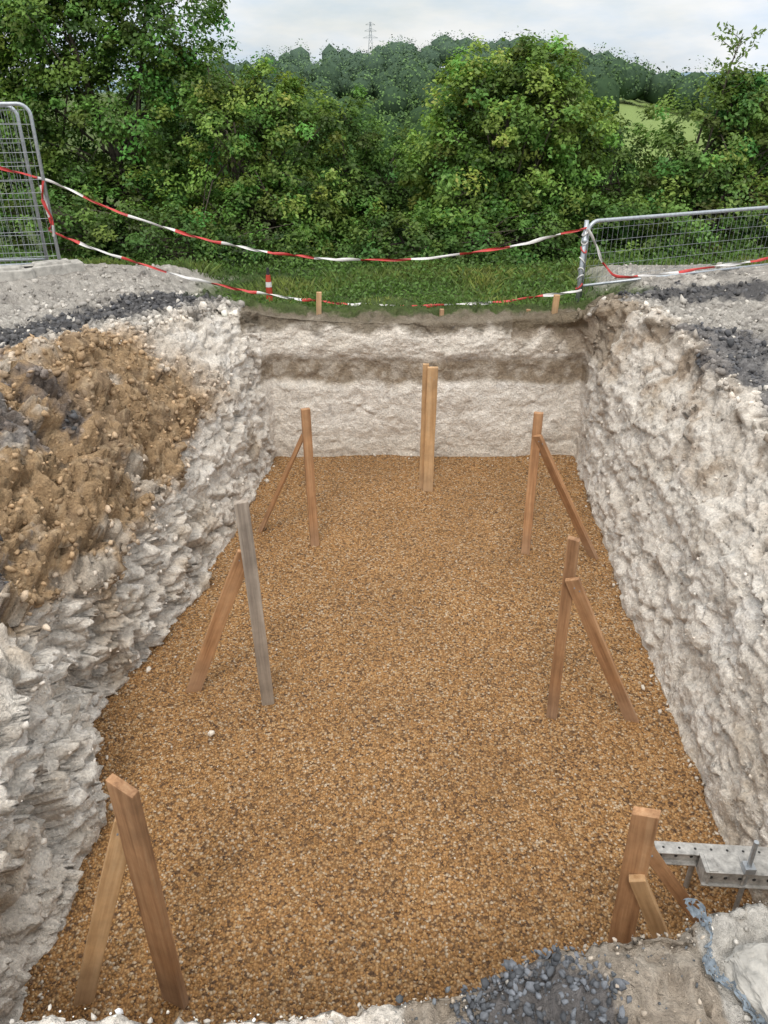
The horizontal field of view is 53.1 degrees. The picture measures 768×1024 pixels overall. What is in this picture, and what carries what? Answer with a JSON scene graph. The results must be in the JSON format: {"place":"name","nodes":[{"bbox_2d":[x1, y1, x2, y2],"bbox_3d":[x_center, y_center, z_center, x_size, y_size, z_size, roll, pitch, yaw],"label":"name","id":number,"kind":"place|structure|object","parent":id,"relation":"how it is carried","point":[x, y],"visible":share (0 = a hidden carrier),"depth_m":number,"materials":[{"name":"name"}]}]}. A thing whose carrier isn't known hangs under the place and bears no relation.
{"place":"outdoors","nodes":[
{"label":"outdoors","id":0,"kind":"place"},
{"bbox_2d":[0,71,767,1023],"bbox_3d":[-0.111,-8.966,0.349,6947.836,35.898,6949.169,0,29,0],"label":"ground","id":1,"kind":"structure","parent":0,"point":[350,375],"depth_m":5.87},
{"bbox_2d":[0,265,36,282],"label":"concrete fence foot","id":2,"kind":"object","parent":1,"relation":"on","point":[12,272],"visible":0.83,"depth_m":8.81},
{"bbox_2d":[0,136,36,225],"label":"hawthorn bush","id":3,"kind":"object","parent":1,"relation":"on","point":[12,174],"visible":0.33,"depth_m":12.30,"materials":[{"name":"green plant"}]},
{"bbox_2d":[0,102,60,264],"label":"site fence panel","id":4,"kind":"object","parent":1,"relation":"on","point":[32,124],"visible":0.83,"depth_m":8.73,"materials":[{"name":"metal"}]},
{"bbox_2d":[41,180,53,236],"bbox_3d":[-3.874,-3.487,8.850,0.096,0.607,0.060,0,29,0],"label":"barrier tape","id":5,"kind":"object","parent":4,"relation":"attached to","point":[44,203],"visible":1,"depth_m":8.83,"materials":[{"name":"red plastic"}]},
{"bbox_2d":[22,258,85,276],"bbox_3d":[-3.950,-2.909,9.160,0.715,0.160,0.258,-18,34,-30],"label":"concrete fence foot","id":6,"kind":"object","parent":1,"relation":"on","point":[63,266],"visible":0.78,"depth_m":9.09},
{"bbox_2d":[0,106,47,261],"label":"site fence panel","id":7,"kind":"object","parent":6,"relation":"in","point":[14,110],"visible":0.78,"depth_m":9.05,"materials":[{"name":"metal"}]},
{"bbox_2d":[0,0,239,259],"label":"hawthorn tree","id":8,"kind":"object","parent":1,"relation":"on","point":[63,72],"visible":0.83,"depth_m":11.91,"materials":[{"name":"green plant"}]},
{"bbox_2d":[0,180,337,269],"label":"hawthorn bush","id":9,"kind":"object","parent":1,"relation":"on","point":[101,223],"visible":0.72,"depth_m":11.10,"materials":[{"name":"green plant"}]},
{"bbox_2d":[137,33,387,261],"bbox_3d":[-1.967,-5.471,11.918,4.057,3.442,2.642,0,29,0],"label":"hawthorn bush","id":10,"kind":"object","parent":1,"relation":"on","point":[245,198],"visible":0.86,"depth_m":11.72,"materials":[{"name":"green plant"}]},
{"bbox_2d":[266,267,272,300],"bbox_3d":[-1.370,-2.674,9.153,0.180,0.455,0.180,0,29,0],"label":"marker bollard","id":11,"kind":"object","parent":1,"relation":"on","point":[268,285],"visible":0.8,"depth_m":9.11,"materials":[{"name":"red plastic"}]},
{"bbox_2d":[316,292,321,314],"bbox_3d":[-0.696,-2.083,8.303,0.069,0.578,0.042,-3,29,-5],"label":"wooden peg","id":12,"kind":"object","parent":1,"relation":"on","point":[318,302],"visible":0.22,"depth_m":8.20,"materials":[{"name":"beige wood"}]},
{"bbox_2d":[363,22,377,52],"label":"electricity pylon","id":13,"kind":"object","parent":1,"relation":"on","point":[369,24],"visible":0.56,"depth_m":509.18,"materials":[{"name":"metal"}]},
{"bbox_2d":[291,83,464,262],"bbox_3d":[-0.199,-5.453,12.640,2.704,2.800,2.088,-13,32,-22],"label":"hawthorn bush","id":14,"kind":"object","parent":1,"relation":"on","point":[386,190],"visible":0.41,"depth_m":12.37,"materials":[{"name":"green plant"}]},
{"bbox_2d":[0,261,767,1023],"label":"rubble","id":15,"kind":"object","parent":1,"relation":"on","point":[516,973],"visible":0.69,"depth_m":5.95,"materials":[{"name":"stone"}]},
{"bbox_2d":[0,232,767,307],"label":"grass","id":16,"kind":"structure","parent":1,"relation":"on","point":[286,281],"depth_m":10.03,"materials":[{"name":"green plant"}]},
{"bbox_2d":[18,453,754,1023],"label":"gravel bed","id":17,"kind":"object","parent":1,"relation":"on","point":[404,787],"visible":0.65,"depth_m":4.79,"materials":[{"name":"brown gravel"}]},
{"bbox_2d":[73,773,188,1009],"bbox_3d":[-1.174,1.692,3.269,0.549,1.570,0.131,0,29,0],"label":"braced timber post","id":18,"kind":"object","parent":17,"relation":"on","point":[130,845],"visible":0.91,"depth_m":3.20,"materials":[{"name":"wood"}]},
{"bbox_2d":[186,498,273,705],"bbox_3d":[-1.072,0.657,4.982,0.660,1.717,0.118,4,29,7],"label":"braced timber post","id":19,"kind":"object","parent":17,"relation":"on","point":[244,562],"visible":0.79,"depth_m":4.94,"materials":[{"name":"wood"}]},
{"bbox_2d":[258,407,318,546],"bbox_3d":[-0.896,-0.284,6.905,0.701,1.492,0.124,15,32,24],"label":"braced timber post","id":20,"kind":"object","parent":17,"relation":"on","point":[305,438],"visible":0.78,"depth_m":6.74,"materials":[{"name":"wood"}]},
{"bbox_2d":[419,363,437,491],"bbox_3d":[0.439,-0.756,7.745,0.172,1.500,0.093,12,31,20],"label":"braced timber post","id":21,"kind":"object","parent":17,"relation":"on","point":[428,407],"visible":0.78,"depth_m":7.66,"materials":[{"name":"wood"}]},
{"bbox_2d":[521,411,598,559],"bbox_3d":[1.583,-0.129,6.617,0.719,1.501,0.122,3,29,5],"label":"braced timber post","id":22,"kind":"object","parent":17,"relation":"on","point":[538,444],"visible":0.87,"depth_m":6.61,"materials":[{"name":"wood"}]},
{"bbox_2d":[546,535,638,723],"bbox_3d":[1.393,0.841,4.837,0.644,1.535,0.142,0,29,0],"label":"braced timber post","id":23,"kind":"object","parent":17,"relation":"on","point":[572,587],"visible":0.89,"depth_m":4.80,"materials":[{"name":"wood"}]},
{"bbox_2d":[607,806,703,943],"bbox_3d":[1.382,1.748,3.329,0.794,1.416,0.358,-13,31,-22],"label":"braced timber post","id":24,"kind":"object","parent":17,"relation":"on","point":[634,895],"visible":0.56,"depth_m":3.15,"materials":[{"name":"wood"}]},
{"bbox_2d":[683,840,758,909],"bbox_3d":[1.701,1.808,3.881,0.289,0.570,0.071,16,33,26],"label":"upright pin","id":25,"kind":"object","parent":17,"relation":"on","point":[748,867],"visible":0.68,"depth_m":3.79,"materials":[{"name":"metal"}]},
{"bbox_2d":[654,841,767,889],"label":"perforated beam","id":26,"kind":"structure","parent":25,"relation":"attached to","point":[716,865],"depth_m":3.86,"materials":[{"name":"metal"}]},
{"bbox_2d":[439,309,443,315],"bbox_3d":[0.623,-2.016,8.375,0.049,0.391,0.042,-3,29,-5],"label":"wooden peg","id":27,"kind":"object","parent":1,"relation":"on","point":[441,312],"visible":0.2,"depth_m":8.28,"materials":[{"name":"beige wood"}]},
{"bbox_2d":[123,27,767,219],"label":"distant woodland","id":28,"kind":"object","parent":1,"relation":"on","point":[394,78],"visible":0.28,"depth_m":155.86,"materials":[{"name":"green plant"}]},
{"bbox_2d":[391,29,624,263],"bbox_3d":[1.885,-5.364,11.743,3.568,3.444,2.600,0,29,0],"label":"hazel tree","id":29,"kind":"object","parent":1,"relation":"on","point":[515,173],"visible":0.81,"depth_m":11.33,"materials":[{"name":"green plant"}]},
{"bbox_2d":[334,188,692,268],"bbox_3d":[1.919,-4.018,11.286,5.319,1.350,1.621,0,29,0],"label":"hawthorn bush","id":30,"kind":"object","parent":1,"relation":"on","point":[446,244],"visible":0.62,"depth_m":11.14,"materials":[{"name":"green plant"}]},
{"bbox_2d":[551,294,559,313],"bbox_3d":[1.823,-2.051,8.264,0.073,0.561,0.042,-3,29,-5],"label":"wooden peg","id":31,"kind":"object","parent":1,"relation":"on","point":[555,303],"visible":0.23,"depth_m":8.15,"materials":[{"name":"beige wood"}]},
{"bbox_2d":[575,220,588,301],"bbox_3d":[2.160,-2.627,8.447,0.076,1.090,0.073,0,29,0],"label":"fence post","id":32,"kind":"object","parent":1,"relation":"on","point":[584,240],"visible":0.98,"depth_m":8.36,"materials":[{"name":"metal"}]},
{"bbox_2d":[0,166,586,260],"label":"barrier tape","id":33,"kind":"object","parent":32,"relation":"attached to","point":[307,256],"visible":1,"depth_m":8.73,"materials":[{"name":"plastic"}]},
{"bbox_2d":[39,185,581,307],"bbox_3d":[-0.892,-2.964,8.667,6.190,1.238,0.077,4,29,8],"label":"barrier tape","id":34,"kind":"object","parent":32,"relation":"attached to","point":[238,289],"visible":0.7,"depth_m":8.99,"materials":[{"name":"plastic"}]},
{"bbox_2d":[587,228,767,277],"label":"barrier tape","id":35,"kind":"object","parent":32,"relation":"attached to","point":[642,275],"visible":1,"depth_m":8.74,"materials":[{"name":"white plastic"}]},
{"bbox_2d":[548,113,686,256],"bbox_3d":[3.974,-5.206,12.685,3.061,2.424,2.039,0,29,0],"label":"hawthorn bush","id":36,"kind":"object","parent":1,"relation":"on","point":[625,183],"visible":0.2,"depth_m":12.38,"materials":[{"name":"green plant"}]},
{"bbox_2d":[580,206,767,296],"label":"fence","id":37,"kind":"object","parent":1,"relation":"on","point":[649,217],"visible":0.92,"depth_m":8.78,"materials":[{"name":"metal"}]},
{"bbox_2d":[593,60,767,263],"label":"elder tree","id":38,"kind":"object","parent":1,"relation":"on","point":[737,158],"visible":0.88,"depth_m":11.64,"materials":[{"name":"green plant"}]},
{"bbox_2d":[684,898,766,1023],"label":"blue rag","id":39,"kind":"object","parent":1,"relation":"on","point":[694,911],"visible":1,"depth_m":2.12,"materials":[{"name":"fabric"}]},
{"bbox_2d":[685,21,766,242],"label":"ash sapling","id":40,"kind":"object","parent":1,"relation":"on","point":[731,63],"visible":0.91,"depth_m":11.33,"materials":[{"name":"green plant"}]},
{"bbox_2d":[723,942,767,1023],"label":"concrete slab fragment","id":41,"kind":"object","parent":1,"relation":"on","point":[746,967],"visible":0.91,"depth_m":2.08,"materials":[{"name":"white concrete"}]},
{"bbox_2d":[2,0,767,81],"label":"sky","id":42,"kind":"structure","parent":0,"point":[673,32],"materials":[{"name":"white"}]}
]}

